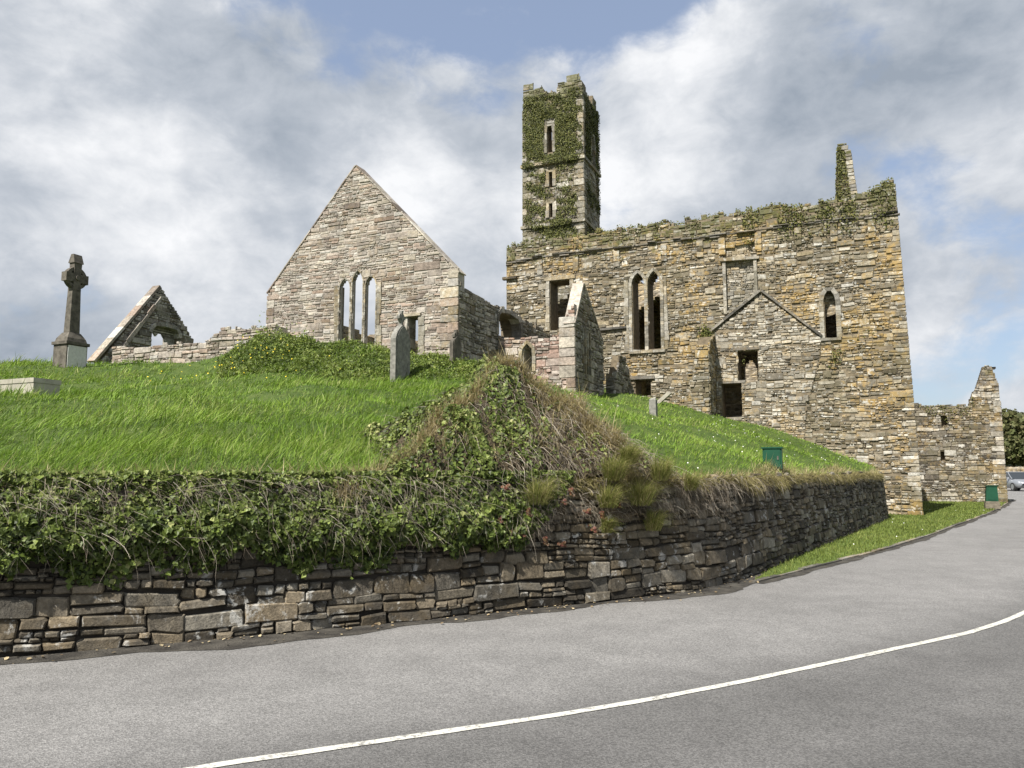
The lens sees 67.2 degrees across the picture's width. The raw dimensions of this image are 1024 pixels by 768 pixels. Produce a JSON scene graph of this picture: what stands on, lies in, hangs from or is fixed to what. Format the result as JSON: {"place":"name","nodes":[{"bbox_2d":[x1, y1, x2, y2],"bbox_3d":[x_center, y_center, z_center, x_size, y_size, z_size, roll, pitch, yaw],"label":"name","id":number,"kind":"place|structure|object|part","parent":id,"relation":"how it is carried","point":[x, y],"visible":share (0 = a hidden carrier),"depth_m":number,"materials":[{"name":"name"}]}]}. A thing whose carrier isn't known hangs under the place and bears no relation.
{"place":"outdoors","nodes":[
{"label":"outdoors","id":0,"kind":"place"},
{"bbox_2d":[0,337,877,490],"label":"churchyard hill","id":1,"kind":"structure","parent":0,"point":[188,370],"depth_m":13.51,"materials":[{"name":"green plant"}]},
{"bbox_2d":[0,377,61,396],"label":"box tomb","id":2,"kind":"object","parent":1,"relation":"on","point":[51,385],"visible":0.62,"depth_m":14.28,"materials":[{"name":"stone"}]},
{"bbox_2d":[51,254,89,367],"bbox_3d":[-14.494,-2.375,25.421,0.720,3.864,0.840,-3,-7,23],"label":"celtic cross","id":3,"kind":"object","parent":1,"relation":"on","point":[70,344],"visible":0.98,"depth_m":25.27,"materials":[{"name":"stone"}]},
{"bbox_2d":[87,285,193,363],"bbox_3d":[-15.267,-1.353,32.039,0.508,5.802,4.914,-3,-7,23],"label":"gable ruin","id":4,"kind":"object","parent":1,"relation":"on","point":[153,311],"visible":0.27,"depth_m":32.08,"materials":[{"name":"grey stone"}]},
{"bbox_2d":[111,323,287,363],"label":"rubble wall","id":5,"kind":"structure","parent":1,"relation":"on","point":[222,340],"depth_m":27.46,"materials":[{"name":"grey stone"}]},
{"bbox_2d":[147,340,329,380],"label":"yellow flowers","id":6,"kind":"object","parent":1,"relation":"on","point":[232,362],"visible":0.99,"depth_m":22.01,"materials":[{"name":"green plant"}]},
{"bbox_2d":[215,315,479,381],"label":"undergrowth","id":7,"kind":"object","parent":1,"relation":"on","point":[257,339],"visible":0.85,"depth_m":22.99,"materials":[{"name":"green plant"}]},
{"bbox_2d":[390,311,409,381],"bbox_3d":[-3.142,-1.031,21.746,0.184,2.097,0.780,-3,-7,23],"label":"headstone","id":8,"kind":"object","parent":1,"relation":"on","point":[400,352],"visible":0.98,"depth_m":21.58,"materials":[{"name":"grey stone"}]},
{"bbox_2d":[266,165,552,371],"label":"gabled chancel","id":9,"kind":"structure","parent":1,"relation":"on","point":[366,227],"depth_m":26.05,"materials":[{"name":"stone"}]},
{"bbox_2d":[334,269,381,345],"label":"lancet window","id":10,"kind":"structure","parent":9,"relation":"in","point":[378,330],"depth_m":25.90,"materials":[{"name":"stone"}]},
{"bbox_2d":[404,313,424,354],"bbox_3d":[-3.104,-1.560,25.215,1.007,1.404,0.929,0,-6,0],"label":"doorway","id":11,"kind":"structure","parent":9,"relation":"in","point":[413,316],"depth_m":25.01,"materials":[{"name":"stone"}]},
{"bbox_2d":[0,355,880,586],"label":"bare twigs","id":12,"kind":"object","parent":1,"relation":"on","point":[679,492],"visible":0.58,"depth_m":8.94,"materials":[{"name":"plant"}]},
{"bbox_2d":[1,343,880,521],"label":"dry grass","id":13,"kind":"structure","parent":1,"relation":"on","point":[590,428],"depth_m":10.03,"materials":[{"name":"plant"}]},
{"bbox_2d":[616,441,650,464],"bbox_3d":[1.532,0.830,9.621,0.575,0.362,0.602,0,-6,0],"label":"grass tussock","id":14,"kind":"object","parent":13,"relation":"on","point":[626,449],"depth_m":9.67,"materials":[{"name":"green plant"}]},
{"bbox_2d":[449,330,461,362],"bbox_3d":[-1.712,-1.095,23.464,0.134,1.118,0.560,-3,-7,23],"label":"headstone","id":15,"kind":"object","parent":1,"relation":"on","point":[455,347],"visible":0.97,"depth_m":23.35,"materials":[{"name":"stone"}]},
{"bbox_2d":[498,282,604,395],"bbox_3d":[1.511,-0.585,27.880,2.926,5.753,3.452,-3,-7,24],"label":"chapel ruin","id":16,"kind":"object","parent":1,"relation":"on","point":[573,347],"visible":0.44,"depth_m":26.42,"materials":[{"name":"stone"}]},
{"bbox_2d":[518,340,535,371],"bbox_3d":[0.596,-0.951,26.707,0.656,1.101,0.499,-3,-7,23],"label":"pointed window","id":17,"kind":"structure","parent":16,"relation":"in","point":[526,342],"depth_m":26.44,"materials":[{"name":"stone"}]},
{"bbox_2d":[520,73,600,303],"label":"bell tower","id":18,"kind":"structure","parent":1,"relation":"on","point":[583,210],"depth_m":45.41,"materials":[{"name":"stone"}]},
{"bbox_2d":[521,86,600,241],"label":"ivy","id":19,"kind":"object","parent":18,"relation":"attached to","point":[530,130],"visible":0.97,"depth_m":45.48,"materials":[{"name":"green plant"}]},
{"bbox_2d":[595,451,643,480],"bbox_3d":[1.328,0.978,9.463,0.740,0.434,0.763,0,-6,0],"label":"grass tussock","id":20,"kind":"object","parent":1,"relation":"on","point":[616,470],"depth_m":9.53,"materials":[{"name":"green plant"}]},
{"bbox_2d":[606,355,634,394],"bbox_3d":[4.261,0.724,30.037,0.391,3.629,2.986,-3,-7,23],"label":"wall stump","id":21,"kind":"object","parent":1,"relation":"on","point":[618,379],"visible":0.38,"depth_m":29.55,"materials":[{"name":"grey stone"}]},
{"bbox_2d":[624,474,669,505],"bbox_3d":[1.695,1.310,9.659,0.805,0.459,0.854,0,-6,0],"label":"grass tussock","id":22,"kind":"object","parent":1,"relation":"on","point":[644,495],"depth_m":9.72,"materials":[{"name":"green plant"}]},
{"bbox_2d":[649,398,657,416],"bbox_3d":[4.048,0.704,22.058,0.200,0.600,0.240,-3,-7,23],"label":"grave marker","id":23,"kind":"object","parent":1,"relation":"on","point":[653,408],"visible":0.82,"depth_m":21.97,"materials":[{"name":"grey stone"}]},
{"bbox_2d":[657,391,671,403],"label":"fallen slab","id":24,"kind":"structure","parent":1,"relation":"on","point":[665,396],"depth_m":27.59,"materials":[{"name":"stone"}]},
{"bbox_2d":[642,453,690,480],"bbox_3d":[1.968,1.052,9.877,0.698,0.389,0.720,0,-6,0],"label":"grass tussock","id":25,"kind":"object","parent":1,"relation":"on","point":[664,468],"depth_m":9.96,"materials":[{"name":"green plant"}]},
{"bbox_2d":[761,447,782,468],"bbox_3d":[4.933,1.400,14.570,0.380,0.410,0.290,-3,-7,23],"label":"utility box","id":26,"kind":"object","parent":1,"relation":"on","point":[775,453],"visible":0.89,"depth_m":14.45,"materials":[{"name":"green paint"}]},
{"bbox_2d":[764,450,780,466],"bbox_3d":[4.880,1.397,14.449,0.290,0.330,0.027,-3,-7,23],"label":"door","id":27,"kind":"structure","parent":26,"relation":"in","point":[775,453],"depth_m":14.44,"materials":[{"name":"green paint"}]},
{"bbox_2d":[0,488,1023,767],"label":"road","id":28,"kind":"structure","parent":0,"point":[954,702],"depth_m":5.70,"materials":[{"name":"grey asphalt"}]},
{"bbox_2d":[0,569,769,664],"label":"gutter dirt","id":29,"kind":"structure","parent":28,"relation":"on","point":[238,642],"depth_m":7.52,"materials":[{"name":"brown soil"}]},
{"bbox_2d":[4,570,767,663],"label":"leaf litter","id":30,"kind":"object","parent":29,"relation":"on","point":[378,623],"visible":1,"depth_m":8.03,"materials":[{"name":"brown plant"}]},
{"bbox_2d":[186,611,1023,767],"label":"road marking","id":31,"kind":"object","parent":28,"relation":"on","point":[367,742],"visible":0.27,"depth_m":5.12,"materials":[{"name":"white paint"}]},
{"bbox_2d":[740,500,1015,583],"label":"kerb dirt","id":32,"kind":"structure","parent":28,"relation":"on","point":[804,572],"depth_m":13.97,"materials":[{"name":"brown soil"}]},
{"bbox_2d":[749,499,1012,582],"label":"kerb","id":33,"kind":"structure","parent":32,"relation":"on","point":[840,559],"depth_m":14.42,"materials":[{"name":"concrete"}]},
{"bbox_2d":[1006,472,1023,490],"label":"parked car","id":34,"kind":"object","parent":28,"relation":"on","point":[1015,481],"visible":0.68,"depth_m":59.16,"materials":[{"name":"silver metal"}]},
{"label":"windows","id":35,"kind":"part","parent":34,"relation":"part of","materials":[{"name":"grey glass"}]},
{"bbox_2d":[0,0,1023,414],"label":"sky","id":36,"kind":"structure","parent":0,"point":[189,149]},
{"bbox_2d":[755,499,1009,579],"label":"verge","id":37,"kind":"structure","parent":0,"point":[824,559],"depth_m":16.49,"materials":[{"name":"green plant"}]},
{"bbox_2d":[914,365,1007,501],"bbox_3d":[22.031,2.617,39.243,5.090,6.910,0.899,-3,-7,23],"label":"gable ruin","id":38,"kind":"object","parent":37,"relation":"on","point":[961,460],"visible":0.71,"depth_m":38.49,"materials":[{"name":"stone"}]},
{"bbox_2d":[984,485,1000,508],"bbox_3d":[19.521,4.603,31.346,0.520,0.930,0.400,-3,-7,23],"label":"utility box","id":39,"kind":"object","parent":37,"relation":"on","point":[991,497],"visible":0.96,"depth_m":31.19,"materials":[{"name":"metal"}]},
{"bbox_2d":[988,488,996,499],"bbox_3d":[19.457,4.451,31.203,0.290,0.480,0.015,-3,-7,23],"label":"door","id":40,"kind":"structure","parent":39,"relation":"in","point":[991,491],"depth_m":31.20,"materials":[{"name":"green paint"}]},
{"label":"hills","id":41,"kind":"structure","parent":0,"visible":0},
{"bbox_2d":[1002,408,1018,416],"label":"hill tree","id":42,"kind":"object","parent":41,"relation":"on","point":[1008,410],"visible":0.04,"depth_m":174.09,"materials":[{"name":"green plant"}]},
{"bbox_2d":[1002,412,1023,466],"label":"hill tree","id":43,"kind":"object","parent":41,"relation":"on","point":[1008,416],"visible":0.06,"depth_m":115.00,"materials":[{"name":"green plant"}]},
{"bbox_2d":[1003,418,1023,438],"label":"hill tree","id":44,"kind":"object","parent":41,"relation":"on","point":[1015,427],"visible":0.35,"depth_m":95.04,"materials":[{"name":"green plant"}]},
{"bbox_2d":[1017,412,1023,418],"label":"hill tree","id":45,"kind":"object","parent":41,"relation":"on","point":[1020,414],"visible":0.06,"depth_m":97.97,"materials":[{"name":"green plant"}]},
{"label":"ground","id":46,"kind":"structure","parent":0,"visible":0},
{"bbox_2d":[0,471,887,656],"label":"retaining wall","id":47,"kind":"structure","parent":46,"relation":"on","point":[42,611],"depth_m":8.49,"materials":[{"name":"stone"}]},
{"bbox_2d":[0,354,675,590],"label":"ivy","id":48,"kind":"object","parent":47,"relation":"on","point":[212,525],"visible":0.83,"depth_m":7.76,"materials":[{"name":"green plant"}]},
{"bbox_2d":[526,507,531,516],"bbox_3d":[0.196,1.490,8.946,0.088,0.111,0.080,0,-6,0],"label":"stonecrop","id":49,"kind":"object","parent":48,"relation":"on","point":[528,511],"visible":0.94,"depth_m":8.93,"materials":[{"name":"red plant"}]},
{"bbox_2d":[501,484,509,489],"bbox_3d":[-0.071,1.188,8.857,0.114,0.080,0.068,2,-7,-18],"label":"stonecrop","id":50,"kind":"object","parent":47,"relation":"on","point":[506,486],"visible":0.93,"depth_m":8.84,"materials":[{"name":"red plant"}]},
{"bbox_2d":[513,471,569,505],"bbox_3d":[0.361,1.194,8.880,0.768,0.428,0.757,0,-6,0],"label":"grass tussock","id":51,"kind":"object","parent":47,"relation":"on","point":[542,491],"depth_m":8.96,"materials":[{"name":"green plant"}]},
{"bbox_2d":[542,536,548,545],"bbox_3d":[0.397,1.844,9.028,0.088,0.111,0.080,0,-6,0],"label":"stonecrop","id":52,"kind":"object","parent":47,"relation":"on","point":[545,538],"visible":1,"depth_m":9.01,"materials":[{"name":"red plant"}]},
{"bbox_2d":[557,541,565,546],"bbox_3d":[0.593,1.903,9.139,0.114,0.080,0.068,2,-7,-18],"label":"stonecrop","id":53,"kind":"object","parent":47,"relation":"attached to","point":[563,544],"visible":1,"depth_m":9.13,"materials":[{"name":"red plant"}]},
{"bbox_2d":[568,488,574,496],"bbox_3d":[0.719,1.300,9.249,0.088,0.111,0.080,0,-6,0],"label":"stonecrop","id":54,"kind":"object","parent":47,"relation":"on","point":[570,489],"visible":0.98,"depth_m":9.23,"materials":[{"name":"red plant"}]},
{"bbox_2d":[582,508,590,513],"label":"stonecrop","id":55,"kind":"object","parent":47,"relation":"on","point":[588,511],"visible":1,"depth_m":9.33,"materials":[{"name":"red plant"}]},
{"bbox_2d":[588,524,597,532],"bbox_3d":[0.988,1.758,9.364,0.121,0.113,0.071,-5,-8,36],"label":"stonecrop","id":56,"kind":"object","parent":47,"relation":"on","point":[594,528],"visible":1,"depth_m":9.35,"materials":[{"name":"red plant"}]},
{"bbox_2d":[597,511,625,533],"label":"grass tussock","id":57,"kind":"object","parent":47,"relation":"attached to","point":[607,524],"depth_m":9.42,"materials":[{"name":"green plant"}]},
{"bbox_2d":[599,511,605,518],"bbox_3d":[1.115,1.612,9.456,0.088,0.111,0.080,0,-6,0],"label":"stonecrop","id":58,"kind":"object","parent":57,"relation":"on","point":[602,513],"visible":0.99,"depth_m":9.45,"materials":[{"name":"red plant"}]},
{"bbox_2d":[590,479,638,508],"bbox_3d":[1.246,1.315,9.356,0.709,0.407,0.699,0,-6,0],"label":"grass tussock","id":59,"kind":"object","parent":47,"relation":"on","point":[612,499],"depth_m":9.44,"materials":[{"name":"green plant"}]},
{"bbox_2d":[639,507,683,531],"bbox_3d":[1.878,1.705,9.757,0.585,0.344,0.588,4,-7,-30],"label":"grass tussock","id":60,"kind":"object","parent":47,"relation":"on","point":[653,522],"depth_m":9.83,"materials":[{"name":"green plant"}]},
{"bbox_2d":[680,469,711,490],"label":"grass tussock","id":61,"kind":"object","parent":47,"relation":"on","point":[693,482],"depth_m":10.31,"materials":[{"name":"green plant"}]},
{"bbox_2d":[539,468,885,500],"bbox_3d":[6.651,2.117,16.792,1.402,0.588,19.996,-5,-8,36],"label":"dry thatch","id":62,"kind":"object","parent":47,"relation":"on","point":[779,480],"visible":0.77,"depth_m":12.26,"materials":[{"name":"brown plant"}]},
{"bbox_2d":[559,496,567,504],"bbox_3d":[0.612,1.393,9.204,0.121,0.113,0.071,-5,-8,36],"label":"stonecrop","id":63,"kind":"object","parent":62,"relation":"on","point":[565,501],"visible":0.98,"depth_m":9.18,"materials":[{"name":"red plant"}]},
{"bbox_2d":[502,143,923,514],"bbox_3d":[9.396,-2.125,36.452,16.123,15.716,15.195,-3,-7,23],"label":"church ruin","id":64,"kind":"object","parent":46,"relation":"on","point":[783,316],"visible":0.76,"depth_m":29.61,"materials":[{"name":"stone"}]},
{"bbox_2d":[544,274,574,330],"bbox_3d":[2.169,-3.459,33.429,1.421,2.356,0.694,-3,-7,23],"label":"tall doorway","id":65,"kind":"structure","parent":64,"relation":"in","point":[546,279],"depth_m":33.30,"materials":[{"name":"stone"}]},
{"bbox_2d":[623,268,668,353],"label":"twin window","id":66,"kind":"structure","parent":64,"relation":"in","point":[626,291],"depth_m":31.60,"materials":[{"name":"stone"}]},
{"bbox_2d":[716,380,745,384],"bbox_3d":[8.632,-0.046,30.239,1.108,0.100,0.688,-3,-7,23],"label":"low doorway","id":67,"kind":"structure","parent":64,"relation":"in","point":[739,381],"depth_m":29.92,"materials":[{"name":"stone"}]},
{"bbox_2d":[719,243,758,313],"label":"blocked window","id":68,"kind":"structure","parent":64,"relation":"in","point":[739,264],"depth_m":30.35,"materials":[{"name":"stone"}]},
{"bbox_2d":[732,347,761,352],"bbox_3d":[9.227,-1.336,30.118,1.081,0.090,0.699,-3,-7,23],"label":"small window","id":69,"kind":"structure","parent":64,"relation":"in","point":[746,348],"depth_m":29.87,"materials":[{"name":"stone"}]},
{"bbox_2d":[506,147,991,429],"bbox_3d":[12.714,-4.292,33.099,24.430,11.868,10.637,2,-7,-15],"label":"ivy","id":70,"kind":"object","parent":64,"relation":"attached to","point":[706,332],"depth_m":29.94,"materials":[{"name":"green plant"}]},
{"bbox_2d":[818,287,841,340],"bbox_3d":[12.007,-2.592,29.062,0.767,2.016,0.714,-3,-7,23],"label":"lancet window","id":71,"kind":"structure","parent":64,"relation":"in","point":[832,302],"depth_m":28.86,"materials":[{"name":"stone"}]},
{"bbox_2d":[1003,434,1013,458],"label":"hill tree","id":72,"kind":"object","parent":46,"relation":"on","point":[1005,450],"visible":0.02,"depth_m":90.94,"materials":[{"name":"green plant"}]},
{"bbox_2d":[1003,435,1023,466],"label":"hill tree","id":73,"kind":"object","parent":46,"relation":"on","point":[1014,444],"visible":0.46,"depth_m":91.27,"materials":[{"name":"green plant"}]},
{"bbox_2d":[1005,467,1023,471],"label":"boundary wall","id":74,"kind":"structure","parent":46,"relation":"on","point":[1014,469],"depth_m":71.92,"materials":[{"name":"beige stone"}]},
{"bbox_2d":[1005,437,1023,466],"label":"hill tree","id":75,"kind":"object","parent":46,"relation":"on","point":[1017,464],"visible":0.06,"depth_m":92.70,"materials":[{"name":"green plant"}]}
]}

